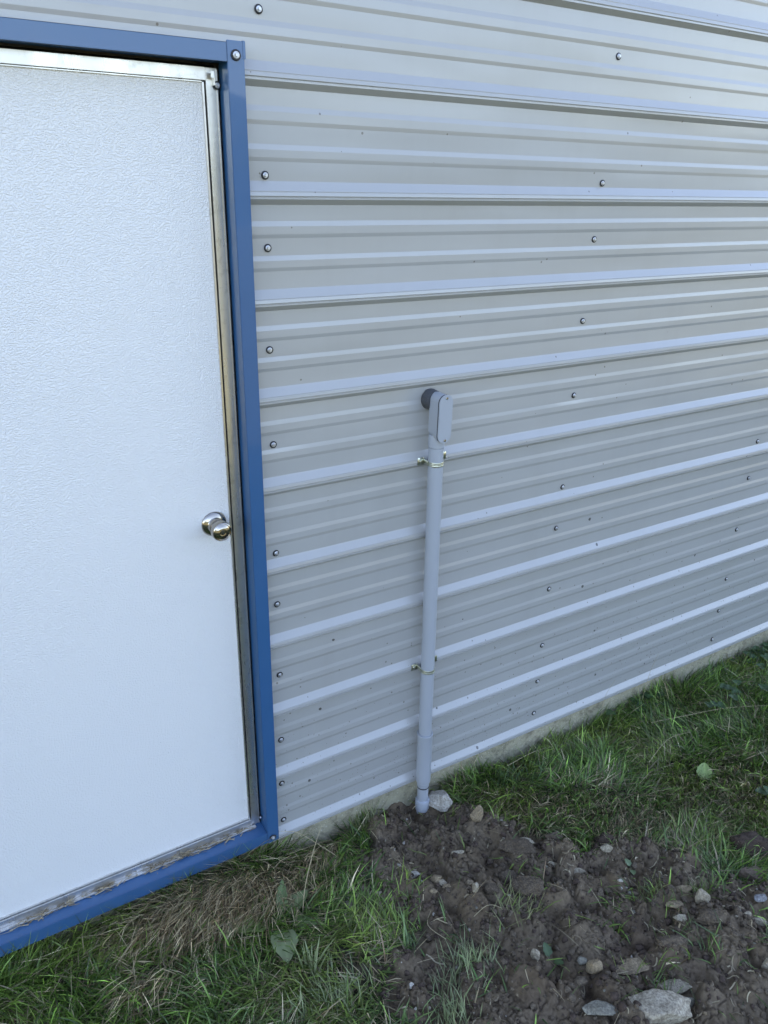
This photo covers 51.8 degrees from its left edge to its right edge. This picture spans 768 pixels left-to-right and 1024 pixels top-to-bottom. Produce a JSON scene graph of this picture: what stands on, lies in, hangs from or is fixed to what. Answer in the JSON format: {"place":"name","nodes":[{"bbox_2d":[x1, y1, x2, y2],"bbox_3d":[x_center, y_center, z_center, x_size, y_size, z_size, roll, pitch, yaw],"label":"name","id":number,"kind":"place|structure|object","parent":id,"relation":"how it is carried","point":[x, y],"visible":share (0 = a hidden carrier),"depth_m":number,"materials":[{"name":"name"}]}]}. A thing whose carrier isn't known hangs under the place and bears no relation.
{"place":"outdoors","nodes":[
{"label":"outdoors","id":0,"kind":"place"},
{"bbox_2d":[0,652,767,1023],"bbox_3d":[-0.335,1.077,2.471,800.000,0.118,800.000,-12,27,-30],"label":"ground","id":1,"kind":"structure","parent":0,"point":[700,972],"depth_m":2.25,"materials":[{"name":"soil"}]},
{"bbox_2d":[134,866,215,922],"bbox_3d":[-0.582,1.071,2.240,0.175,0.137,0.212,6,24,10],"label":"grass tuft","id":2,"kind":"object","parent":1,"relation":"on","point":[203,876],"visible":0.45,"depth_m":2.25,"materials":[{"name":"brown plant"}]},
{"bbox_2d":[234,879,316,962],"bbox_3d":[-0.295,1.147,2.253,0.206,0.076,0.221,12,25,23],"label":"dock plant","id":3,"kind":"object","parent":1,"relation":"on","point":[280,952],"visible":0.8,"depth_m":2.22,"materials":[{"name":"green plant"}]},
{"bbox_2d":[292,936,335,975],"bbox_3d":[-0.191,1.196,2.143,0.126,0.108,0.080,0,23,-3],"label":"grass tuft","id":4,"kind":"object","parent":1,"relation":"on","point":[309,958],"visible":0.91,"depth_m":2.14,"materials":[{"name":"green plant"}]},
{"bbox_2d":[308,897,356,928],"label":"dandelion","id":5,"kind":"object","parent":1,"relation":"on","point":[334,916],"visible":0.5,"depth_m":2.30,"materials":[{"name":"green plant"}]},
{"bbox_2d":[285,948,380,1022],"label":"grass tuft","id":6,"kind":"object","parent":1,"relation":"on","point":[359,990],"visible":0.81,"depth_m":2.06,"materials":[{"name":"green plant"}]},
{"bbox_2d":[342,798,386,837],"bbox_3d":[-0.048,1.007,2.572,0.176,0.144,0.104,-12,27,-30],"label":"grass tuft","id":7,"kind":"object","parent":1,"relation":"on","point":[366,818],"visible":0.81,"depth_m":2.60,"materials":[{"name":"green plant"}]},
{"bbox_2d":[0,0,767,956],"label":"metal building","id":8,"kind":"structure","parent":1,"relation":"on","point":[272,272],"depth_m":2.07,"materials":[{"name":"paint"}]},
{"bbox_2d":[0,64,249,919],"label":"door","id":9,"kind":"structure","parent":8,"relation":"in","point":[122,732],"depth_m":1.80,"materials":[{"name":"metal"}]},
{"bbox_2d":[1,825,254,934],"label":"dry clippings","id":10,"kind":"object","parent":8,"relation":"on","point":[188,852],"visible":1,"depth_m":2.22,"materials":[{"name":"plant"}]},
{"bbox_2d":[411,388,452,813],"bbox_3d":[0.138,0.391,2.430,0.109,1.557,0.080,-12,27,-30],"label":"electrical conduit","id":11,"kind":"object","parent":8,"relation":"attached to","point":[438,404],"visible":0.99,"depth_m":2.32,"materials":[{"name":"grey plastic"}]},
{"bbox_2d":[0,638,767,1023],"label":"grass","id":12,"kind":"structure","parent":1,"relation":"on","point":[190,934],"depth_m":2.33,"materials":[{"name":"green plant"}]},
{"bbox_2d":[281,831,334,854],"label":"dry stalk","id":13,"kind":"object","parent":12,"relation":"on","point":[308,838],"visible":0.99,"depth_m":2.43,"materials":[{"name":"plant"}]},
{"bbox_2d":[302,826,321,911],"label":"dry stalk","id":14,"kind":"object","parent":12,"relation":"on","point":[308,872],"visible":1,"depth_m":2.29,"materials":[{"name":"plant"}]},
{"bbox_2d":[651,705,766,722],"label":"dry stalk","id":15,"kind":"object","parent":12,"relation":"on","point":[701,712],"visible":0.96,"depth_m":3.16,"materials":[{"name":"plant"}]},
{"bbox_2d":[704,680,767,709],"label":"clover","id":16,"kind":"object","parent":12,"relation":"on","point":[734,696],"visible":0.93,"depth_m":3.26,"materials":[{"name":"green plant"}]},
{"bbox_2d":[411,871,419,877],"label":"stone","id":17,"kind":"object","parent":1,"relation":"on","point":[416,873],"visible":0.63,"depth_m":2.43,"materials":[{"name":"grey stone"}]},
{"bbox_2d":[429,888,437,893],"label":"stone","id":18,"kind":"object","parent":1,"relation":"on","point":[433,890],"visible":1,"depth_m":2.36,"materials":[{"name":"beige stone"}]},
{"bbox_2d":[429,874,441,882],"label":"stone","id":19,"kind":"object","parent":1,"relation":"on","point":[435,878],"visible":1,"depth_m":2.40,"materials":[{"name":"beige stone"}]},
{"bbox_2d":[428,790,452,811],"bbox_3d":[0.190,0.983,2.698,0.093,0.076,0.071,-1,17,7],"label":"stone","id":20,"kind":"object","parent":1,"relation":"on","point":[441,801],"visible":0.97,"depth_m":2.67,"materials":[{"name":"grey stone"}]},
{"bbox_2d":[439,879,446,885],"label":"stone","id":21,"kind":"object","parent":1,"relation":"on","point":[442,881],"visible":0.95,"depth_m":2.39,"materials":[{"name":"grey stone"}]},
{"bbox_2d":[427,982,481,1023],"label":"grass tuft","id":22,"kind":"object","parent":1,"relation":"on","point":[462,1009],"visible":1,"depth_m":2.02,"materials":[{"name":"green plant"}]},
{"bbox_2d":[452,850,463,853],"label":"stone","id":23,"kind":"object","parent":1,"relation":"on","point":[459,851],"visible":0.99,"depth_m":2.47,"materials":[{"name":"grey stone"}]},
{"bbox_2d":[457,815,468,824],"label":"stone","id":24,"kind":"object","parent":1,"relation":"on","point":[463,819],"visible":1,"depth_m":2.59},
{"bbox_2d":[422,927,504,1001],"bbox_3d":[0.212,1.214,2.148,0.260,0.120,0.190,-12,27,-30],"label":"grass tuft","id":25,"kind":"object","parent":1,"relation":"on","point":[467,961],"visible":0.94,"depth_m":2.15,"materials":[{"name":"green plant"}]},
{"bbox_2d":[437,905,500,925],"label":"dry stalk","id":26,"kind":"object","parent":1,"relation":"on","point":[474,915],"visible":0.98,"depth_m":2.28,"materials":[{"name":"plant"}]},
{"bbox_2d":[465,880,473,885],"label":"stone","id":27,"kind":"object","parent":1,"relation":"on","point":[468,883],"visible":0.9,"depth_m":2.38,"materials":[{"name":"grey stone"}]},
{"bbox_2d":[451,785,496,808],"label":"grass tuft","id":28,"kind":"object","parent":1,"relation":"on","point":[472,801],"visible":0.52,"depth_m":2.71,"materials":[{"name":"green plant"}]},
{"bbox_2d":[472,882,478,892],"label":"stone","id":29,"kind":"object","parent":1,"relation":"on","point":[475,886],"visible":0.99,"depth_m":2.31,"materials":[{"name":"beige stone"}]},
{"bbox_2d":[470,805,483,822],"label":"stone","id":30,"kind":"object","parent":1,"relation":"on","point":[476,814],"visible":1,"depth_m":2.58,"materials":[{"name":"beige stone"}]},
{"bbox_2d":[482,949,489,956],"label":"stone","id":31,"kind":"object","parent":1,"relation":"on","point":[484,953],"visible":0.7,"depth_m":2.19,"materials":[{"name":"grey stone"}]},
{"bbox_2d":[483,882,498,894],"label":"soil clod","id":32,"kind":"object","parent":1,"relation":"on","point":[489,888],"visible":0.99,"depth_m":2.34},
{"bbox_2d":[498,868,517,883],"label":"soil clod","id":33,"kind":"object","parent":1,"relation":"on","point":[502,875],"visible":0.66,"depth_m":2.42,"materials":[{"name":"brown soil"}]},
{"bbox_2d":[485,876,545,933],"bbox_3d":[0.392,1.134,2.308,0.162,0.088,0.219,15,27,29],"label":"grass tuft","id":34,"kind":"object","parent":1,"relation":"on","point":[517,904],"visible":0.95,"depth_m":2.31,"materials":[{"name":"green plant"}]},
{"bbox_2d":[486,748,546,799],"bbox_3d":[0.480,0.928,2.817,0.306,0.121,0.216,-4,24,-14],"label":"grass tuft","id":35,"kind":"object","parent":1,"relation":"on","point":[516,778],"visible":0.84,"depth_m":2.81,"materials":[{"name":"green plant"}]},
{"bbox_2d":[497,838,536,854],"bbox_3d":[0.421,1.055,2.498,0.131,0.041,0.057,1,27,-3],"label":"soil clod","id":36,"kind":"object","parent":1,"relation":"on","point":[521,845],"visible":1,"depth_m":2.49,"materials":[{"name":"brown soil"}]},
{"bbox_2d":[509,875,544,897],"bbox_3d":[0.430,1.127,2.377,0.108,0.079,0.071,5,31,7],"label":"soil clod","id":37,"kind":"object","parent":1,"relation":"on","point":[526,885],"visible":0.93,"depth_m":2.36,"materials":[{"name":"brown soil"}]},
{"bbox_2d":[530,948,539,960],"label":"stone","id":38,"kind":"object","parent":1,"relation":"on","point":[535,954],"visible":1,"depth_m":2.15,"materials":[{"name":"grey stone"}]},
{"bbox_2d":[543,942,563,964],"bbox_3d":[0.464,1.223,2.180,0.071,0.030,0.028,21,30,38],"label":"leafy sprout","id":39,"kind":"object","parent":1,"relation":"on","point":[547,950],"visible":0.98,"depth_m":2.19,"materials":[{"name":"green plant"}]},
{"bbox_2d":[545,831,563,839],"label":"soil clod","id":40,"kind":"object","parent":1,"relation":"on","point":[551,836],"visible":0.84,"depth_m":2.54,"materials":[{"name":"brown soil"}]},
{"bbox_2d":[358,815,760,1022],"bbox_3d":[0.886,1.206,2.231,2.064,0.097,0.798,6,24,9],"label":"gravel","id":41,"kind":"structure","parent":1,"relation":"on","point":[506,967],"depth_m":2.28,"materials":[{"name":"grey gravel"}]},
{"bbox_2d":[574,868,585,873],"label":"stone","id":42,"kind":"object","parent":1,"relation":"on","point":[578,870],"visible":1,"depth_m":2.43,"materials":[{"name":"grey stone"}]},
{"bbox_2d":[573,976,587,987],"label":"soil clod","id":43,"kind":"object","parent":1,"relation":"on","point":[579,980],"visible":1,"depth_m":2.09,"materials":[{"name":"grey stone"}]},
{"bbox_2d":[577,956,586,964],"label":"stone","id":44,"kind":"object","parent":1,"relation":"on","point":[581,960],"visible":0.99,"depth_m":2.16,"materials":[{"name":"grey stone"}]},
{"bbox_2d":[585,959,602,974],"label":"stone","id":45,"kind":"object","parent":1,"relation":"on","point":[594,966],"visible":0.99,"depth_m":2.12,"materials":[{"name":"beige stone"}]},
{"bbox_2d":[582,1000,617,1015],"bbox_3d":[0.554,1.272,2.022,0.096,0.027,0.042,3,19,8],"label":"stone","id":46,"kind":"object","parent":1,"relation":"on","point":[599,1007],"visible":1,"depth_m":2.02,"materials":[{"name":"grey stone"}]},
{"bbox_2d":[593,832,613,845],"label":"soil clod","id":47,"kind":"object","parent":1,"relation":"on","point":[602,839],"visible":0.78,"depth_m":2.55,"materials":[{"name":"brown soil"}]},
{"bbox_2d":[600,844,612,851],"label":"stone","id":48,"kind":"object","parent":1,"relation":"on","point":[606,848],"visible":1,"depth_m":2.50,"materials":[{"name":"grey stone"}]},
{"bbox_2d":[625,859,635,874],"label":"seedling","id":49,"kind":"object","parent":1,"relation":"on","point":[629,863],"visible":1,"depth_m":2.47,"materials":[{"name":"green plant"}]},
{"bbox_2d":[616,958,649,974],"bbox_3d":[0.672,1.239,2.159,0.109,0.020,0.047,-8,18,-7],"label":"stone","id":50,"kind":"object","parent":1,"relation":"on","point":[631,965],"visible":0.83,"depth_m":2.15,"materials":[{"name":"grey stone"}]},
{"bbox_2d":[636,984,644,992],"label":"stone","id":51,"kind":"object","parent":1,"relation":"on","point":[641,986],"visible":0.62,"depth_m":2.11,"materials":[{"name":"stone"}]},
{"bbox_2d":[606,691,676,714],"bbox_3d":[1.065,0.795,3.233,0.402,0.076,0.106,-10,26,-24],"label":"clover","id":52,"kind":"object","parent":1,"relation":"on","point":[646,696],"visible":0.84,"depth_m":3.24,"materials":[{"name":"green plant"}]},
{"bbox_2d":[641,984,662,991],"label":"soil clod","id":53,"kind":"object","parent":1,"relation":"on","point":[649,986],"visible":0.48,"depth_m":2.10,"materials":[{"name":"brown soil"}]},
{"bbox_2d":[636,867,672,899],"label":"grass tuft","id":54,"kind":"object","parent":1,"relation":"on","point":[652,891],"visible":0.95,"depth_m":2.37,"materials":[{"name":"green plant"}]},
{"bbox_2d":[628,988,691,1023],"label":"stone","id":55,"kind":"object","parent":1,"relation":"on","point":[658,1006],"visible":0.95,"depth_m":2.00,"materials":[{"name":"stone"}]},
{"bbox_2d":[656,935,687,946],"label":"soil clod","id":56,"kind":"object","parent":1,"relation":"on","point":[678,940],"visible":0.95,"depth_m":2.17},
{"bbox_2d":[665,900,682,908],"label":"stone","id":57,"kind":"object","parent":1,"relation":"on","point":[676,903],"visible":0.99,"depth_m":2.30,"materials":[{"name":"beige stone"}]},
{"bbox_2d":[658,979,691,994],"bbox_3d":[0.776,1.272,2.116,0.096,0.027,0.041,-7,29,-5],"label":"stone","id":58,"kind":"object","parent":1,"relation":"on","point":[678,985],"visible":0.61,"depth_m":2.11,"materials":[{"name":"grey stone"}]},
{"bbox_2d":[672,914,686,921],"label":"stone","id":59,"kind":"object","parent":1,"relation":"on","point":[678,917],"visible":0.98,"depth_m":2.26,"materials":[{"name":"grey stone"}]},
{"bbox_2d":[676,885,691,892],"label":"stone","id":60,"kind":"object","parent":1,"relation":"on","point":[687,888],"visible":0.98,"depth_m":2.37,"materials":[{"name":"beige stone"}]},
{"bbox_2d":[688,997,694,1008],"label":"stone","id":61,"kind":"object","parent":1,"relation":"on","point":[692,1001],"visible":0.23,"depth_m":2.08,"materials":[{"name":"grey stone"}]},
{"bbox_2d":[680,868,718,898],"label":"grass tuft","id":62,"kind":"object","parent":1,"relation":"on","point":[704,888],"visible":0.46,"depth_m":2.38,"materials":[{"name":"green plant"}]},
{"bbox_2d":[690,762,711,785],"bbox_3d":[1.137,0.951,2.846,0.089,0.057,0.050,-12,27,-30],"label":"plantain","id":63,"kind":"object","parent":1,"relation":"on","point":[705,768],"visible":0.73,"depth_m":2.85,"materials":[{"name":"green plant"}]},
{"bbox_2d":[671,727,732,763],"bbox_3d":[1.189,0.889,2.988,0.320,0.100,0.250,-12,27,-30],"label":"grass tuft","id":64,"kind":"object","parent":1,"relation":"on","point":[699,746],"visible":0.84,"depth_m":3.01,"materials":[{"name":"green plant"}]},
{"bbox_2d":[695,888,710,903],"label":"stone","id":65,"kind":"object","parent":1,"relation":"on","point":[701,895],"visible":0.99,"depth_m":2.29,"materials":[{"name":"beige stone"}]},
{"bbox_2d":[695,908,719,925],"bbox_3d":[0.921,1.152,2.250,0.064,0.050,0.040,11,25,21],"label":"soil clod","id":66,"kind":"object","parent":1,"relation":"on","point":[705,916],"visible":0.98,"depth_m":2.24,"materials":[{"name":"brown soil"}]},
{"bbox_2d":[708,642,767,675],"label":"clover","id":67,"kind":"object","parent":1,"relation":"on","point":[760,651],"visible":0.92,"depth_m":3.56,"materials":[{"name":"green plant"}]},
{"bbox_2d":[730,831,767,857],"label":"soil clod","id":68,"kind":"object","parent":1,"relation":"on","point":[744,838],"visible":0.74,"depth_m":2.53,"materials":[{"name":"brown soil"}]},
{"bbox_2d":[738,866,763,882],"bbox_3d":[1.145,1.131,2.469,0.079,0.050,0.045,10,27,6],"label":"stone","id":69,"kind":"object","parent":1,"relation":"on","point":[745,871],"visible":0.77,"depth_m":2.46,"materials":[{"name":"grey stone"}]},
{"bbox_2d":[754,894,766,901],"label":"stone","id":70,"kind":"object","parent":1,"relation":"on","point":[760,897],"visible":1,"depth_m":2.33,"materials":[{"name":"grey stone"}]},
{"bbox_2d":[753,917,767,925],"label":"stone","id":71,"kind":"object","parent":1,"relation":"on","point":[760,920],"visible":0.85,"depth_m":2.29,"materials":[{"name":"grey stone"}]},
{"bbox_2d":[755,786,767,794],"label":"clover","id":72,"kind":"object","parent":1,"relation":"on","point":[760,790],"visible":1,"depth_m":2.73,"materials":[{"name":"green plant"}]},
{"bbox_2d":[761,957,767,969],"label":"stone","id":73,"kind":"object","parent":1,"relation":"on","point":[764,964],"visible":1,"depth_m":2.14,"materials":[{"name":"grey stone"}]},
{"bbox_2d":[351,812,767,1023],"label":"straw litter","id":74,"kind":"object","parent":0,"point":[730,971],"visible":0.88,"depth_m":2.19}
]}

